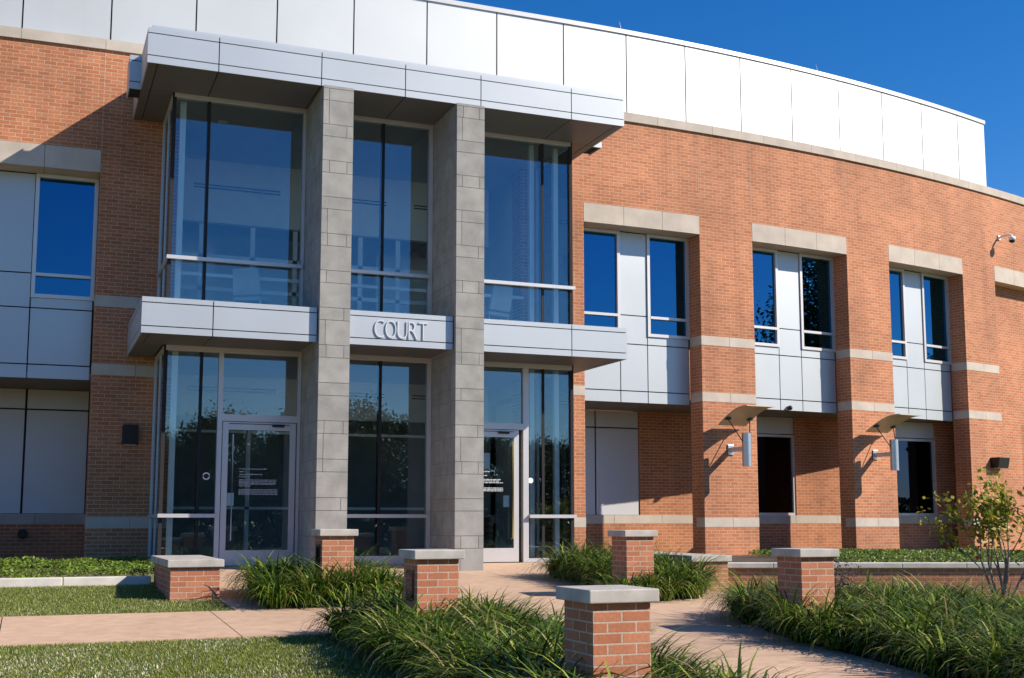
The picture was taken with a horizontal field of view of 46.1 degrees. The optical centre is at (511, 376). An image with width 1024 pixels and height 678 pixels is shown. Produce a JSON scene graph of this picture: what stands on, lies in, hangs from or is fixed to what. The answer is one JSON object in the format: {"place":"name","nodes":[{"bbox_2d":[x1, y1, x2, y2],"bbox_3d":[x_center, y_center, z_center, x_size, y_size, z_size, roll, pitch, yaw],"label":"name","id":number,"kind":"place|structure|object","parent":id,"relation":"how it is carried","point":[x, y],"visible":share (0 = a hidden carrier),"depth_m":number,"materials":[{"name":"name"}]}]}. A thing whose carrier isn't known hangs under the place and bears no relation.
{"place":"outdoors","nodes":[
{"label":"outdoors","id":0,"kind":"place"},
{"bbox_2d":[0,583,233,618],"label":"lawn grass","id":1,"kind":"structure","parent":0,"point":[50,599],"depth_m":14.77,"materials":[{"name":"green plant"}]},
{"bbox_2d":[0,600,222,616],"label":"dry flecks","id":2,"kind":"object","parent":1,"relation":"on","point":[122,606],"visible":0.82,"depth_m":14.21,"materials":[{"name":"beige plant"}]},
{"bbox_2d":[0,633,395,677],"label":"lawn grass","id":3,"kind":"structure","parent":0,"point":[246,658],"depth_m":10.29,"materials":[{"name":"green plant"}]},
{"bbox_2d":[233,268,270,303],"bbox_3d":[-4.546,-1.348,20.943,0.520,0.951,0.625,-1,-7,8],"label":"lobby chair","id":4,"kind":"object","parent":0,"point":[246,281],"visible":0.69,"depth_m":20.73,"materials":[{"name":"fabric"}]},
{"bbox_2d":[0,562,936,677],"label":"walkway","id":5,"kind":"structure","parent":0,"point":[249,620],"depth_m":12.57,"materials":[{"name":"concrete"}]},
{"bbox_2d":[518,536,746,601],"bbox_3d":[1.713,2.829,17.673,2.970,0.986,4.789,3,-7,-22],"label":"lilyturf bed","id":6,"kind":"object","parent":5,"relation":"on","point":[671,579],"visible":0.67,"depth_m":16.94,"materials":[{"name":"green plant"}]},
{"bbox_2d":[0,563,943,677],"bbox_3d":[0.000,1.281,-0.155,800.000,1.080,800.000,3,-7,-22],"label":"ground","id":7,"kind":"structure","parent":0,"point":[95,574],"depth_m":17.89,"materials":[{"name":"soil"}]},
{"bbox_2d":[0,576,150,587],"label":"garden curb","id":8,"kind":"structure","parent":7,"relation":"on","point":[70,581],"depth_m":16.46,"materials":[{"name":"concrete"}]},
{"bbox_2d":[0,555,153,577],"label":"jasmine cover","id":9,"kind":"object","parent":7,"relation":"on","point":[128,565],"visible":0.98,"depth_m":17.46,"materials":[{"name":"green plant"}]},
{"bbox_2d":[151,555,223,600],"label":"wall","id":10,"kind":"structure","parent":7,"relation":"on","point":[186,577],"depth_m":15.20,"materials":[{"name":"brick"}]},
{"bbox_2d":[286,599,365,607],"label":"planting soil","id":11,"kind":"structure","parent":7,"relation":"on","point":[297,605],"depth_m":14.54,"materials":[{"name":"brown soil"}]},
{"bbox_2d":[217,547,403,610],"bbox_3d":[-2.387,2.573,15.438,2.915,0.892,3.074,3,-7,-22],"label":"lilyturf bed","id":12,"kind":"object","parent":11,"relation":"on","point":[273,585],"visible":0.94,"depth_m":14.63,"materials":[{"name":"green plant"}]},
{"bbox_2d":[311,529,357,580],"bbox_3d":[-2.281,2.513,15.393,0.496,1.100,0.530,3,-7,-22],"label":"brick post","id":13,"kind":"object","parent":11,"relation":"on","point":[332,545],"visible":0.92,"depth_m":15.23,"materials":[{"name":"brick"}]},
{"bbox_2d":[322,633,424,677],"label":"planting soil","id":14,"kind":"structure","parent":7,"relation":"on","point":[327,635],"depth_m":10.67,"materials":[{"name":"brown soil"}]},
{"bbox_2d":[399,549,464,616],"bbox_3d":[-0.774,2.208,11.459,0.496,1.100,0.530,3,-7,-22],"label":"brick post","id":15,"kind":"object","parent":14,"relation":"on","point":[430,574],"visible":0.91,"depth_m":11.30,"materials":[{"name":"brick"}]},
{"bbox_2d":[297,582,826,677],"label":"lilyturf bed","id":16,"kind":"object","parent":14,"relation":"on","point":[473,638],"visible":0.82,"depth_m":9.28,"materials":[{"name":"green plant"}]},
{"bbox_2d":[556,585,658,677],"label":"brick post","id":17,"kind":"object","parent":14,"relation":"on","point":[610,625],"visible":1,"depth_m":7.63,"materials":[{"name":"brick"}]},
{"bbox_2d":[0,0,1023,570],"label":"courthouse","id":18,"kind":"structure","parent":7,"relation":"on","point":[682,248],"depth_m":24.09,"materials":[{"name":"brick"}]},
{"bbox_2d":[30,173,98,300],"bbox_3d":[-7.903,-2.448,21.284,1.044,2.215,0.118,3,-7,-21],"label":"window","id":19,"kind":"structure","parent":18,"relation":"in","point":[66,207],"depth_m":21.29,"materials":[{"name":"glass"}]},
{"bbox_2d":[122,425,137,444],"bbox_3d":[-6.600,1.018,20.791,0.260,0.346,0.139,3,-7,-22],"label":"light box","id":20,"kind":"object","parent":18,"relation":"attached to","point":[129,434],"visible":1,"depth_m":20.74,"materials":[{"name":"black metal"}]},
{"bbox_2d":[219,421,295,565],"bbox_3d":[-4.196,1.939,19.896,1.210,2.350,0.144,3,-7,-22],"label":"door","id":21,"kind":"structure","parent":18,"relation":"in","point":[226,499],"depth_m":19.86,"materials":[{"name":"metal"}]},
{"bbox_2d":[374,320,427,339],"bbox_3d":[-1.827,-0.762,19.862,0.915,0.292,0.018,3,-7,-22],"label":"court sign","id":22,"kind":"object","parent":18,"relation":"attached to","point":[408,325],"visible":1,"depth_m":19.84,"materials":[{"name":"metal"}]},
{"bbox_2d":[484,285,512,319],"bbox_3d":[-0.352,-1.167,22.438,0.520,0.951,0.625,6,-9,-41],"label":"lobby chair","id":23,"kind":"object","parent":18,"relation":"on","point":[501,298],"visible":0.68,"depth_m":22.27,"materials":[{"name":"fabric"}]},
{"bbox_2d":[483,429,518,561],"bbox_3d":[-0.383,2.122,21.406,1.100,2.350,0.144,3,-7,-22],"label":"door","id":24,"kind":"structure","parent":18,"relation":"in","point":[489,554],"depth_m":21.54,"materials":[{"name":"metal"}]},
{"bbox_2d":[584,227,620,327],"bbox_3d":[1.773,-1.985,25.115,1.044,2.215,0.118,3,-7,-23],"label":"window","id":25,"kind":"structure","parent":18,"relation":"in","point":[602,306],"depth_m":25.17,"materials":[{"name":"glass"}]},
{"bbox_2d":[645,234,689,339],"bbox_3d":[3.329,-1.902,25.795,1.044,2.215,0.118,3,-8,-25],"label":"window","id":26,"kind":"structure","parent":18,"relation":"in","point":[667,257],"depth_m":25.80,"materials":[{"name":"glass"}]},
{"bbox_2d":[718,405,774,465],"bbox_3d":[4.859,1.264,25.015,0.720,1.221,1.080,3,-8,-26],"label":"wall lamp","id":27,"kind":"object","parent":18,"relation":"attached to","point":[743,415],"visible":1,"depth_m":25.02,"materials":[{"name":"metal"}]},
{"bbox_2d":[752,247,779,346],"bbox_3d":[5.507,-1.774,26.860,1.044,2.215,0.118,4,-8,-27],"label":"window","id":28,"kind":"structure","parent":18,"relation":"in","point":[765,262],"depth_m":26.95,"materials":[{"name":"glass"}]},
{"bbox_2d":[757,434,795,514],"bbox_3d":[6.003,2.330,28.448,1.580,1.910,0.100,3,-7,-22],"label":"window","id":29,"kind":"structure","parent":18,"relation":"in","point":[775,453],"depth_m":28.57,"materials":[{"name":"glass"}]},
{"bbox_2d":[798,253,835,352],"bbox_3d":[6.999,-1.675,27.670,1.044,2.215,0.118,4,-8,-29],"label":"window","id":30,"kind":"structure","parent":18,"relation":"in","point":[816,273],"depth_m":27.68,"materials":[{"name":"glass"}]},
{"bbox_2d":[866,414,921,470],"bbox_3d":[8.558,1.507,27.023,0.720,1.221,1.080,4,-8,-31],"label":"wall lamp","id":31,"kind":"object","parent":18,"relation":"attached to","point":[889,423],"visible":1,"depth_m":27.01,"materials":[{"name":"metal"}]},
{"bbox_2d":[889,267,907,359],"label":"window","id":32,"kind":"structure","parent":18,"relation":"in","point":[897,304],"depth_m":29.07,"materials":[{"name":"glass"}]},
{"bbox_2d":[896,438,937,515],"bbox_3d":[9.904,2.516,29.993,1.580,1.910,0.100,3,-7,-22],"label":"window","id":33,"kind":"structure","parent":18,"relation":"in","point":[916,474],"depth_m":30.08,"materials":[{"name":"glass"}]},
{"bbox_2d":[920,273,951,364],"bbox_3d":[10.493,-1.411,29.852,1.044,2.215,0.118,5,-8,-34],"label":"window","id":34,"kind":"structure","parent":18,"relation":"in","point":[934,288],"depth_m":29.88,"materials":[{"name":"glass"}]},
{"bbox_2d":[990,457,1009,468],"bbox_3d":[12.110,2.153,29.838,0.460,0.266,0.258,5,-9,-36],"label":"light box","id":35,"kind":"object","parent":18,"relation":"attached to","point":[1000,462],"visible":1,"depth_m":29.73,"materials":[{"name":"black metal"}]},
{"bbox_2d":[997,234,1015,242],"bbox_3d":[12.675,-3.512,30.826,0.168,0.260,0.455,5,-9,-37],"label":"dome camera","id":36,"kind":"object","parent":18,"relation":"attached to","point":[1011,238],"visible":1,"depth_m":30.72,"materials":[{"name":"white plastic"}]},
{"bbox_2d":[608,530,657,584],"bbox_3d":[1.638,2.643,16.301,0.496,1.100,0.530,3,-7,-22],"label":"brick post","id":37,"kind":"object","parent":7,"relation":"on","point":[631,549],"visible":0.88,"depth_m":16.14,"materials":[{"name":"brick"}]},
{"bbox_2d":[654,551,731,589],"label":"wall","id":38,"kind":"structure","parent":7,"relation":"on","point":[718,561],"depth_m":18.02,"materials":[{"name":"brick"}]},
{"bbox_2d":[689,565,1023,677],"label":"lilyturf bed","id":39,"kind":"object","parent":7,"relation":"on","point":[940,631],"visible":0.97,"depth_m":11.43,"materials":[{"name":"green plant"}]},
{"bbox_2d":[771,548,838,617],"bbox_3d":[3.120,2.382,12.752,0.496,1.100,0.530,3,-7,-22],"label":"brick post","id":40,"kind":"object","parent":39,"relation":"on","point":[807,570],"visible":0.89,"depth_m":12.60,"materials":[{"name":"brick"}]},
{"bbox_2d":[834,559,862,595],"bbox_3d":[3.722,2.395,13.454,0.677,0.779,0.429,10,-12,-54],"label":"dry plant","id":41,"kind":"object","parent":39,"relation":"on","point":[841,580],"visible":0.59,"depth_m":13.46,"materials":[{"name":"brown plant"}]},
{"bbox_2d":[728,562,1023,598],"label":"planter wall","id":42,"kind":"structure","parent":7,"relation":"on","point":[929,571],"depth_m":18.69,"materials":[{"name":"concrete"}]},
{"bbox_2d":[729,555,1023,561],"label":"planter soil","id":43,"kind":"structure","parent":7,"relation":"on","point":[751,558],"depth_m":23.07,"materials":[{"name":"brown soil"}]},
{"bbox_2d":[749,547,1023,561],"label":"jasmine cover","id":44,"kind":"object","parent":43,"relation":"on","point":[887,555],"visible":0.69,"depth_m":20.27,"materials":[{"name":"green plant"}]},
{"bbox_2d":[916,466,1023,598],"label":"small tree","id":45,"kind":"object","parent":7,"relation":"on","point":[990,509],"visible":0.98,"depth_m":16.27,"materials":[{"name":"green plant"}]},
{"bbox_2d":[483,514,492,547],"bbox_3d":[-0.608,2.942,21.902,0.560,0.860,0.560,3,-7,-22],"label":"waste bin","id":46,"kind":"object","parent":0,"point":[487,530],"visible":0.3,"depth_m":21.73,"materials":[{"name":"black metal"}]},
{"bbox_2d":[456,0,1023,197],"label":"sky","id":47,"kind":"structure","parent":0,"point":[963,56],"materials":[{"name":"blue"}]}
]}

